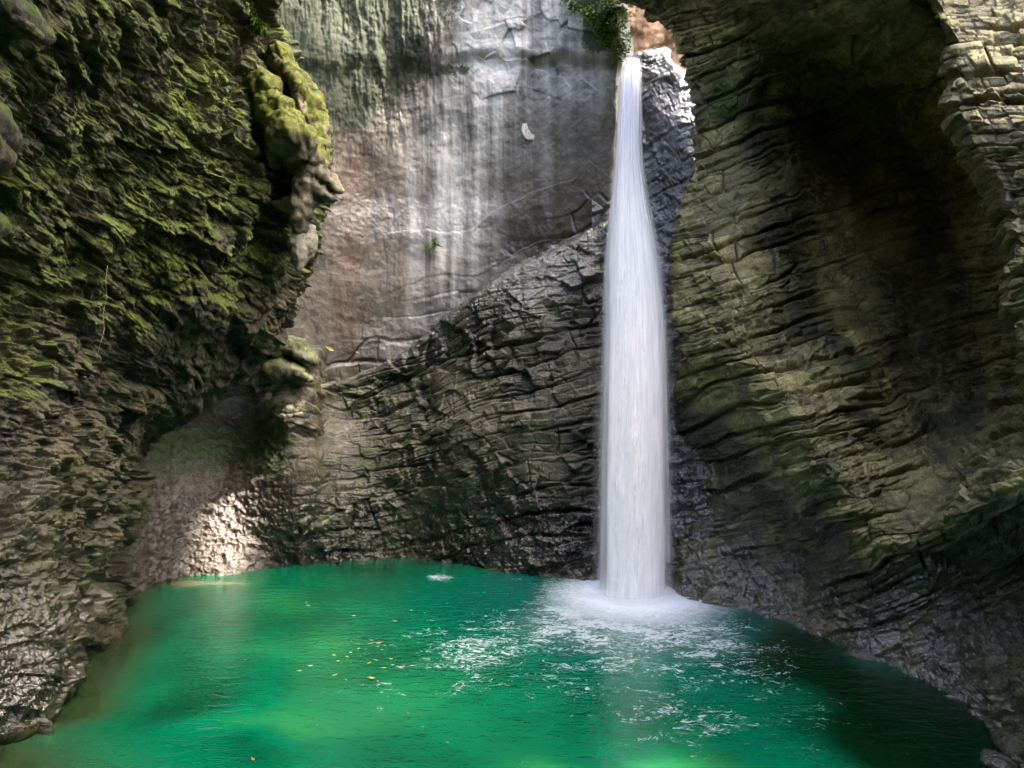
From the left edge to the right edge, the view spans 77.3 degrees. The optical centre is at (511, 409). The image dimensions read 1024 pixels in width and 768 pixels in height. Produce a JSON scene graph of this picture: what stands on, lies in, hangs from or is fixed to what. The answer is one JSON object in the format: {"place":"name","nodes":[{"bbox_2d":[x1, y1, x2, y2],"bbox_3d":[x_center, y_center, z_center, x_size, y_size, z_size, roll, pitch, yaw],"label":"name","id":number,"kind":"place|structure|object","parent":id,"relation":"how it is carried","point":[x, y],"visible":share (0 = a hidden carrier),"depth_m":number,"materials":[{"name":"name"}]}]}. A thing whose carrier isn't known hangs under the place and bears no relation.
{"place":"outdoors","nodes":[
{"label":"outdoors","id":0,"kind":"place"},
{"bbox_2d":[0,0,334,744],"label":"cliff wall","id":1,"kind":"structure","parent":0,"point":[149,177],"depth_m":12.29,"materials":[{"name":"green stone"}]},
{"bbox_2d":[0,102,24,238],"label":"overhanging rock","id":2,"kind":"object","parent":1,"relation":"attached to","point":[12,142],"visible":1,"depth_m":8.91,"materials":[{"name":"stone"}]},
{"bbox_2d":[0,0,55,45],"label":"overhanging rock","id":3,"kind":"object","parent":1,"relation":"attached to","point":[25,17],"visible":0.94,"depth_m":7.97,"materials":[{"name":"stone"}]},
{"bbox_2d":[97,266,107,355],"bbox_3d":[-6.826,-1.697,10.712,0.062,1.826,2.054,0,0,-29],"label":"hanging root","id":4,"kind":"object","parent":1,"relation":"hanging from","point":[104,308],"visible":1,"depth_m":10.83,"materials":[{"name":"brown plant"}]},
{"bbox_2d":[239,0,269,36],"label":"clump","id":5,"kind":"object","parent":1,"relation":"attached to","point":[256,26],"visible":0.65,"depth_m":13.53,"materials":[{"name":"green plant"}]},
{"bbox_2d":[237,40,332,174],"bbox_3d":[-5.161,-6.814,14.481,2.350,3.194,1.793,0,0,24],"label":"tufa outcrop","id":6,"kind":"object","parent":1,"relation":"attached to","point":[296,126],"visible":0.88,"depth_m":13.94,"materials":[{"name":"green plant"}]},
{"bbox_2d":[287,223,317,271],"bbox_3d":[-4.842,-3.754,14.801,0.536,1.204,0.833,0,0,39],"label":"stalactite","id":7,"kind":"object","parent":1,"relation":"hanging from","point":[302,247],"visible":0.89,"depth_m":14.57},
{"bbox_2d":[271,161,344,233],"bbox_3d":[-4.598,-4.843,14.424,1.539,1.809,0.946,0,0,34],"label":"tufa outcrop","id":8,"kind":"object","parent":1,"relation":"attached to","point":[312,187],"visible":0.93,"depth_m":14.11,"materials":[{"name":"beige stone"}]},
{"bbox_2d":[127,220,613,593],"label":"cliff wall","id":9,"kind":"structure","parent":0,"point":[471,430],"depth_m":20.08,"materials":[{"name":"grey stone"}]},
{"bbox_2d":[259,336,317,384],"bbox_3d":[-6.816,-1.509,19.643,1.758,1.506,1.579,0,0,0],"label":"rock outcrop","id":10,"kind":"object","parent":9,"relation":"on","point":[291,358],"visible":0.88,"depth_m":19.18,"materials":[{"name":"green stone"}]},
{"bbox_2d":[278,0,633,382],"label":"cliff wall","id":11,"kind":"structure","parent":0,"point":[432,106],"depth_m":22.30,"materials":[{"name":"grey stone"}]},
{"bbox_2d":[425,237,440,251],"bbox_3d":[-2.796,-5.862,22.745,0.626,0.592,0.276,0,0,-11],"label":"fern clump","id":12,"kind":"object","parent":11,"relation":"attached to","point":[434,243],"visible":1,"depth_m":22.75,"materials":[{"name":"green plant"}]},
{"bbox_2d":[521,123,534,140],"bbox_3d":[0.603,-9.578,22.167,0.600,0.624,0.280,0,0,0],"label":"rock scar","id":13,"kind":"object","parent":11,"relation":"attached to","point":[526,133],"visible":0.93,"depth_m":22.03},
{"bbox_2d":[558,0,637,70],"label":"clump","id":14,"kind":"object","parent":11,"relation":"attached to","point":[609,36],"visible":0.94,"depth_m":19.83,"materials":[{"name":"green plant"}]},
{"bbox_2d":[0,557,1021,767],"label":"pool water","id":15,"kind":"structure","parent":0,"point":[485,668],"depth_m":11.56,"materials":[{"name":"green liquid"}]},
{"bbox_2d":[844,647,879,660],"bbox_3d":[7.195,5.023,13.108,0.718,0.342,0.739,0,0,38],"label":"shore stone","id":16,"kind":"object","parent":15,"relation":"in","point":[862,654],"visible":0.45,"depth_m":12.91,"materials":[{"name":"grey stone"}]},
{"bbox_2d":[980,749,1016,767],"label":"shore stone","id":17,"kind":"object","parent":15,"relation":"in","point":[989,758],"visible":1,"depth_m":8.94,"materials":[{"name":"grey stone"}]},
{"bbox_2d":[991,729,1023,758],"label":"shore stone","id":18,"kind":"object","parent":15,"relation":"in","point":[1004,741],"visible":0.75,"depth_m":9.38,"materials":[{"name":"grey stone"}]},
{"bbox_2d":[627,4,686,69],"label":"rock slope","id":19,"kind":"structure","parent":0,"point":[645,34],"depth_m":27.16,"materials":[{"name":"brown stone"}]},
{"bbox_2d":[618,0,1023,767],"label":"cliff wall","id":20,"kind":"structure","parent":0,"point":[848,396],"depth_m":16.53,"materials":[{"name":"stone"}]},
{"bbox_2d":[715,113,734,118],"bbox_3d":[5.962,-8.237,17.950,0.586,0.232,0.325,0,0,0],"label":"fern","id":21,"kind":"object","parent":20,"relation":"on","point":[721,115],"visible":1,"depth_m":17.92,"materials":[{"name":"green plant"}]},
{"bbox_2d":[927,0,1023,404],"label":"rock buttress","id":22,"kind":"object","parent":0,"point":[982,67],"visible":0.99,"depth_m":11.01,"materials":[{"name":"stone"}]},
{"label":"pool bed","id":23,"kind":"structure","parent":0,"visible":0},
{"bbox_2d":[592,47,725,587],"bbox_3d":[4.787,-2.971,21.606,4.911,19.423,9.258,0,0,0],"label":"rock chute","id":24,"kind":"object","parent":23,"relation":"on","point":[667,130],"visible":0.19,"depth_m":19.96,"materials":[{"name":"grey stone"}]},
{"bbox_2d":[602,57,668,599],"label":"waterfall","id":25,"kind":"structure","parent":24,"relation":"on","point":[635,517],"depth_m":17.26,"materials":[{"name":"liquid"}]}
]}

